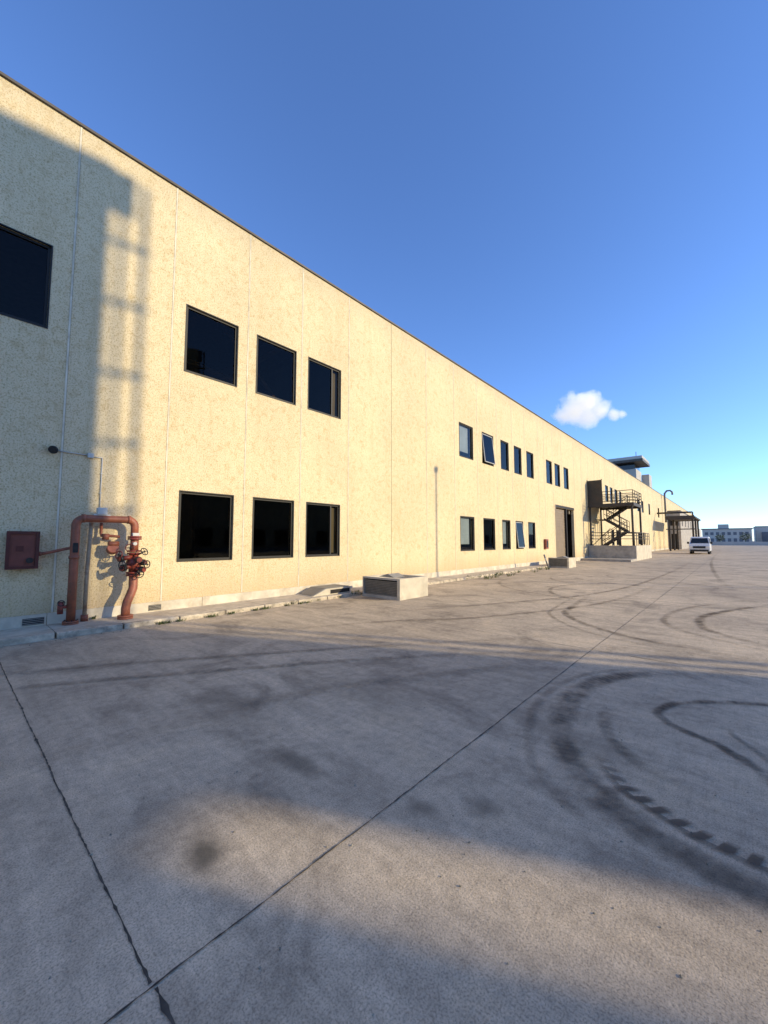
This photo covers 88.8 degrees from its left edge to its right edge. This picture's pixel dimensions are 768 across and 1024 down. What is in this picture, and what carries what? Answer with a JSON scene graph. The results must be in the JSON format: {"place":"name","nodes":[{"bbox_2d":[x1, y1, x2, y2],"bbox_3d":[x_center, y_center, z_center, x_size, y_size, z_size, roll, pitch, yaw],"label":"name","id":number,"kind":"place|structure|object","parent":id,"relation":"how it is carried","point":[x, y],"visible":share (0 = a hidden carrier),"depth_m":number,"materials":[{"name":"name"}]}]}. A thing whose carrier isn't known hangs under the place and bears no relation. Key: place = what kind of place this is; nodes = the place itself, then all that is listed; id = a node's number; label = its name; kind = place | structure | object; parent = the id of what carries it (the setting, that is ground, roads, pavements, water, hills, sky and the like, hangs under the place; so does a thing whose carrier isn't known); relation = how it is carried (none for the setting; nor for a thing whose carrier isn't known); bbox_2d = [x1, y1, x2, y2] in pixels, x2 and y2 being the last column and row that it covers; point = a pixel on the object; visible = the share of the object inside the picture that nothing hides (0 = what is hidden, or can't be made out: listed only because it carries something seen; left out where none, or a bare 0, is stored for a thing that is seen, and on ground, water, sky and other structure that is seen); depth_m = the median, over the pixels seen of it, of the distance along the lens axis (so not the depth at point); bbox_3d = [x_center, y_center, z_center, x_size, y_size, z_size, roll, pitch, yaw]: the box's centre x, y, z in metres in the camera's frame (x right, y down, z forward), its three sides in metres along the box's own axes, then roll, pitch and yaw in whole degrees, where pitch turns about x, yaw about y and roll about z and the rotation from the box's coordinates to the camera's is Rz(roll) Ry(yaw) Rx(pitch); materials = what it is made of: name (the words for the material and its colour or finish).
{"place":"outdoors","nodes":[
{"label":"outdoors","id":0,"kind":"place"},
{"bbox_2d":[0,564,549,646],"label":"pavement","id":1,"kind":"structure","parent":0,"point":[15,636],"depth_m":8.17,"materials":[{"name":"concrete"}]},
{"bbox_2d":[57,508,149,625],"bbox_3d":[-5.478,1.018,7.717,0.660,2.200,1.431,-4,-6,42],"label":"fire service riser","id":2,"kind":"object","parent":1,"relation":"on","point":[134,562],"visible":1,"depth_m":7.71,"materials":[{"name":"red paint"}]},
{"bbox_2d":[297,584,350,596],"bbox_3d":[-1.764,2.304,11.580,0.736,0.190,1.450,-4,-6,42],"label":"basement hatch","id":3,"kind":"object","parent":1,"relation":"on","point":[321,590],"visible":0.98,"depth_m":11.36,"materials":[{"name":"metal"}]},
{"bbox_2d":[0,541,767,1023],"bbox_3d":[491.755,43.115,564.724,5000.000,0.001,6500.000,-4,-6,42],"label":"ground","id":4,"kind":"structure","parent":0,"point":[184,869],"depth_m":2.41,"materials":[{"name":"concrete"}]},
{"bbox_2d":[90,566,549,624],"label":"weeds","id":5,"kind":"object","parent":4,"relation":"on","point":[229,613],"visible":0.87,"depth_m":10.09,"materials":[{"name":"green plant"}]},
{"bbox_2d":[0,548,668,629],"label":"plinth","id":6,"kind":"structure","parent":4,"relation":"on","point":[52,618],"depth_m":9.35,"materials":[{"name":"concrete"}]},
{"bbox_2d":[22,604,160,625],"bbox_3d":[-5.703,2.040,7.846,0.014,0.120,2.280,-4,-6,42],"label":"wall vent","id":7,"kind":"object","parent":6,"relation":"attached to","point":[32,621],"depth_m":7.16,"materials":[{"name":"metal"}]},
{"bbox_2d":[0,76,691,622],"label":"facade wall","id":8,"kind":"structure","parent":4,"relation":"on","point":[406,510],"depth_m":9.72,"materials":[{"name":"beige concrete"}]},
{"bbox_2d":[0,223,52,328],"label":"window","id":9,"kind":"structure","parent":8,"relation":"attached to","point":[25,271],"depth_m":7.33,"materials":[{"name":"black glass"}]},
{"bbox_2d":[4,531,69,569],"bbox_3d":[-6.266,0.692,7.175,0.967,0.670,0.232,4,-6,-41],"label":"fire hose cabinet","id":10,"kind":"object","parent":8,"relation":"attached to","point":[22,550],"visible":0.95,"depth_m":6.96,"materials":[{"name":"red metal"}]},
{"bbox_2d":[48,446,102,507],"bbox_3d":[-5.991,-0.612,7.618,0.198,1.277,0.892,-4,-6,42],"label":"wall floodlight","id":11,"kind":"object","parent":8,"relation":"attached to","point":[53,449],"depth_m":7.83,"materials":[{"name":"black metal"}]},
{"bbox_2d":[176,490,233,561],"bbox_3d":[-4.361,0.359,9.604,0.110,1.664,1.344,-4,-6,42],"label":"window","id":12,"kind":"structure","parent":8,"relation":"attached to","point":[205,521],"depth_m":9.60,"materials":[{"name":"black glass"}]},
{"bbox_2d":[184,304,238,386],"bbox_3d":[-4.361,-4.159,9.935,0.110,1.674,1.344,-4,-6,42],"label":"window","id":13,"kind":"structure","parent":8,"relation":"attached to","point":[211,345],"depth_m":9.93,"materials":[{"name":"black glass"}]},
{"bbox_2d":[251,497,293,558],"bbox_3d":[-3.117,0.462,10.996,0.110,1.664,1.324,-4,-6,42],"label":"window","id":14,"kind":"structure","parent":8,"relation":"attached to","point":[272,528],"depth_m":11.01,"materials":[{"name":"black glass"}]},
{"bbox_2d":[256,334,296,404],"bbox_3d":[-3.117,-4.056,11.328,0.110,1.674,1.324,-4,-6,42],"label":"window","id":15,"kind":"structure","parent":8,"relation":"attached to","point":[276,364],"depth_m":11.34,"materials":[{"name":"black glass"}]},
{"bbox_2d":[305,502,339,556],"bbox_3d":[-1.970,0.561,12.355,0.210,1.664,1.364,-4,-6,42],"label":"window","id":16,"kind":"structure","parent":8,"relation":"attached to","point":[321,529],"depth_m":12.34,"materials":[{"name":"black glass"}]},
{"bbox_2d":[308,356,340,418],"bbox_3d":[-1.970,-3.957,12.687,0.210,1.674,1.364,-4,-6,42],"label":"window","id":17,"kind":"structure","parent":8,"relation":"attached to","point":[324,389],"depth_m":12.68,"materials":[{"name":"black glass"}]},
{"bbox_2d":[0,71,686,510],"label":"roof coping","id":18,"kind":"object","parent":8,"relation":"on","point":[48,103],"visible":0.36,"depth_m":10.06,"materials":[{"name":"metal"}]},
{"bbox_2d":[51,127,684,611],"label":"panel joints","id":19,"kind":"object","parent":8,"relation":"attached to","point":[245,421],"visible":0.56,"depth_m":10.23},
{"bbox_2d":[459,422,472,459],"bbox_3d":[3.982,-3.469,19.326,0.180,1.674,1.344,-4,-6,42],"label":"window","id":20,"kind":"structure","parent":8,"relation":"attached to","point":[463,441],"depth_m":19.43,"materials":[{"name":"white glass"}]},
{"bbox_2d":[460,516,474,550],"bbox_3d":[3.982,1.049,18.994,0.180,1.664,1.344,-4,-6,42],"label":"window","id":21,"kind":"structure","parent":8,"relation":"attached to","point":[464,529],"depth_m":19.11,"materials":[{"name":"grey metal"}]},
{"bbox_2d":[482,432,494,466],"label":"window","id":22,"kind":"structure","parent":8,"relation":"attached to","point":[488,448],"depth_m":20.93,"materials":[{"name":"blue glass"}]},
{"bbox_2d":[483,518,495,549],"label":"window","id":23,"kind":"structure","parent":8,"relation":"attached to","point":[489,531],"depth_m":20.75,"materials":[{"name":"black glass"}]},
{"bbox_2d":[500,440,508,470],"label":"window","id":24,"kind":"structure","parent":8,"relation":"attached to","point":[504,455],"depth_m":22.67,"materials":[{"name":"blue glass"}]},
{"bbox_2d":[502,520,510,549],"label":"window","id":25,"kind":"structure","parent":8,"relation":"attached to","point":[504,533],"depth_m":22.40,"materials":[{"name":"glass"}]},
{"bbox_2d":[514,446,521,474],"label":"window","id":26,"kind":"structure","parent":8,"relation":"attached to","point":[517,464],"depth_m":24.02,"materials":[{"name":"blue glass"}]},
{"bbox_2d":[516,521,524,548],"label":"window","id":27,"kind":"structure","parent":8,"relation":"attached to","point":[520,534],"depth_m":23.51,"materials":[{"name":"blue glass"}]},
{"bbox_2d":[526,451,533,478],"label":"window","id":28,"kind":"structure","parent":8,"relation":"attached to","point":[530,468],"depth_m":25.47,"materials":[{"name":"blue glass"}]},
{"bbox_2d":[528,522,535,548],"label":"window","id":29,"kind":"structure","parent":8,"relation":"attached to","point":[532,537],"depth_m":25.13,"materials":[{"name":"black glass"}]},
{"bbox_2d":[544,539,548,548],"bbox_3d":[11.008,2.167,26.568,0.166,0.650,0.450,-4,-6,42],"label":"fire alarm box","id":30,"kind":"object","parent":8,"relation":"attached to","point":[546,543],"visible":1,"depth_m":26.43,"materials":[{"name":"red paint"}]},
{"bbox_2d":[546,460,551,483],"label":"window","id":31,"kind":"structure","parent":8,"relation":"attached to","point":[548,472],"depth_m":28.05,"materials":[{"name":"blue glass"}]},
{"bbox_2d":[554,463,559,486],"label":"window","id":32,"kind":"structure","parent":8,"relation":"attached to","point":[557,471],"depth_m":29.38,"materials":[{"name":"blue glass"}]},
{"bbox_2d":[555,504,573,556],"bbox_3d":[13.864,1.707,30.074,0.192,4.280,4.580,-4,-6,42],"label":"roller shutter door","id":33,"kind":"structure","parent":8,"relation":"attached to","point":[561,528],"depth_m":29.67,"materials":[{"name":"brown metal"}]},
{"bbox_2d":[563,467,568,489],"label":"window","id":34,"kind":"structure","parent":8,"relation":"attached to","point":[566,482],"depth_m":30.94,"materials":[{"name":"blue glass"}]},
{"bbox_2d":[605,485,607,501],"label":"window","id":35,"kind":"structure","parent":8,"relation":"attached to","point":[606,499],"depth_m":40.66,"materials":[{"name":"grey glass"}]},
{"bbox_2d":[663,490,672,521],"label":"gooseneck vent pipe","id":36,"kind":"object","parent":8,"relation":"attached to","point":[665,492],"visible":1,"depth_m":71.95,"materials":[{"name":"metal"}]},
{"bbox_2d":[0,553,752,1023],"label":"slab joints","id":37,"kind":"object","parent":4,"relation":"on","point":[164,1005],"visible":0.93,"depth_m":1.91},
{"bbox_2d":[2,582,762,1015],"bbox_3d":[2.527,2.255,8.400,9.389,0.021,15.698,-4,-6,42],"label":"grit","id":38,"kind":"object","parent":4,"relation":"on","point":[416,830],"visible":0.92,"depth_m":2.53,"materials":[{"name":"grey gravel"}]},
{"bbox_2d":[363,573,427,600],"bbox_3d":[0.339,2.166,11.739,1.440,0.680,1.330,-4,-6,42],"label":"concrete vent shaft","id":39,"kind":"object","parent":4,"relation":"on","point":[396,586],"visible":1,"depth_m":11.31,"materials":[{"name":"concrete"}]},
{"bbox_2d":[460,426,572,556],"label":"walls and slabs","id":40,"kind":"structure","parent":4,"relation":"on","point":[569,534],"depth_m":30.18,"materials":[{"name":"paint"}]},
{"bbox_2d":[548,556,575,567],"bbox_3d":[11.086,3.084,24.383,1.200,0.700,1.400,-4,-6,42],"label":"concrete vent shaft","id":41,"kind":"object","parent":4,"relation":"on","point":[562,562],"visible":0.91,"depth_m":23.93,"materials":[{"name":"concrete"}]},
{"bbox_2d":[581,479,651,561],"bbox_3d":[21.093,0.712,35.426,3.581,7.050,10.300,-4,-6,42],"label":"external fire stair","id":42,"kind":"object","parent":4,"relation":"on","point":[606,551],"visible":1,"depth_m":34.14,"materials":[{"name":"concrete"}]},
{"bbox_2d":[556,607,765,880],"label":"tyre marks","id":43,"kind":"object","parent":4,"relation":"on","point":[753,859],"visible":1,"depth_m":2.43,"materials":[{"name":"rubber"}]},
{"bbox_2d":[657,511,700,550],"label":"loading canopy","id":44,"kind":"object","parent":4,"relation":"on","point":[692,518],"visible":0.94,"depth_m":63.34,"materials":[{"name":"metal"}]},
{"bbox_2d":[667,510,699,548],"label":"projecting bay","id":45,"kind":"object","parent":4,"relation":"on","point":[685,536],"visible":0.46,"depth_m":77.47,"materials":[{"name":"metal"}]},
{"bbox_2d":[687,537,712,553],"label":"parked van","id":46,"kind":"object","parent":4,"relation":"on","point":[701,544],"visible":1,"depth_m":48.79,"materials":[{"name":"white paint"}]},
{"bbox_2d":[715,534,724,541],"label":"distant tree","id":47,"kind":"object","parent":4,"relation":"on","point":[720,536],"visible":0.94,"depth_m":172.68,"materials":[{"name":"green plant"}]},
{"bbox_2d":[711,539,767,545],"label":"boundary wall","id":48,"kind":"structure","parent":4,"relation":"on","point":[741,543],"depth_m":140.46,"materials":[{"name":"white concrete"}]},
{"bbox_2d":[739,532,751,541],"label":"distant tree","id":49,"kind":"object","parent":4,"relation":"on","point":[744,536],"visible":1,"depth_m":157.77,"materials":[{"name":"green plant"}]},
{"bbox_2d":[0,0,767,540],"label":"sky","id":50,"kind":"structure","parent":0,"point":[565,201],"materials":[{"name":"blue"}]},
{"bbox_2d":[607,455,651,487],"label":"rooftop control room","id":51,"kind":"object","parent":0,"point":[631,465],"visible":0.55,"depth_m":65.98,"materials":[{"name":"metal"}]},
{"bbox_2d":[701,524,752,541],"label":"distant office building","id":52,"kind":"structure","parent":0,"point":[731,534],"depth_m":188.04,"materials":[{"name":"white paint"}]},
{"bbox_2d":[699,526,767,541],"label":"distant warehouse building","id":53,"kind":"structure","parent":0,"point":[760,533],"depth_m":194.72,"materials":[{"name":"grey concrete"}]}
]}

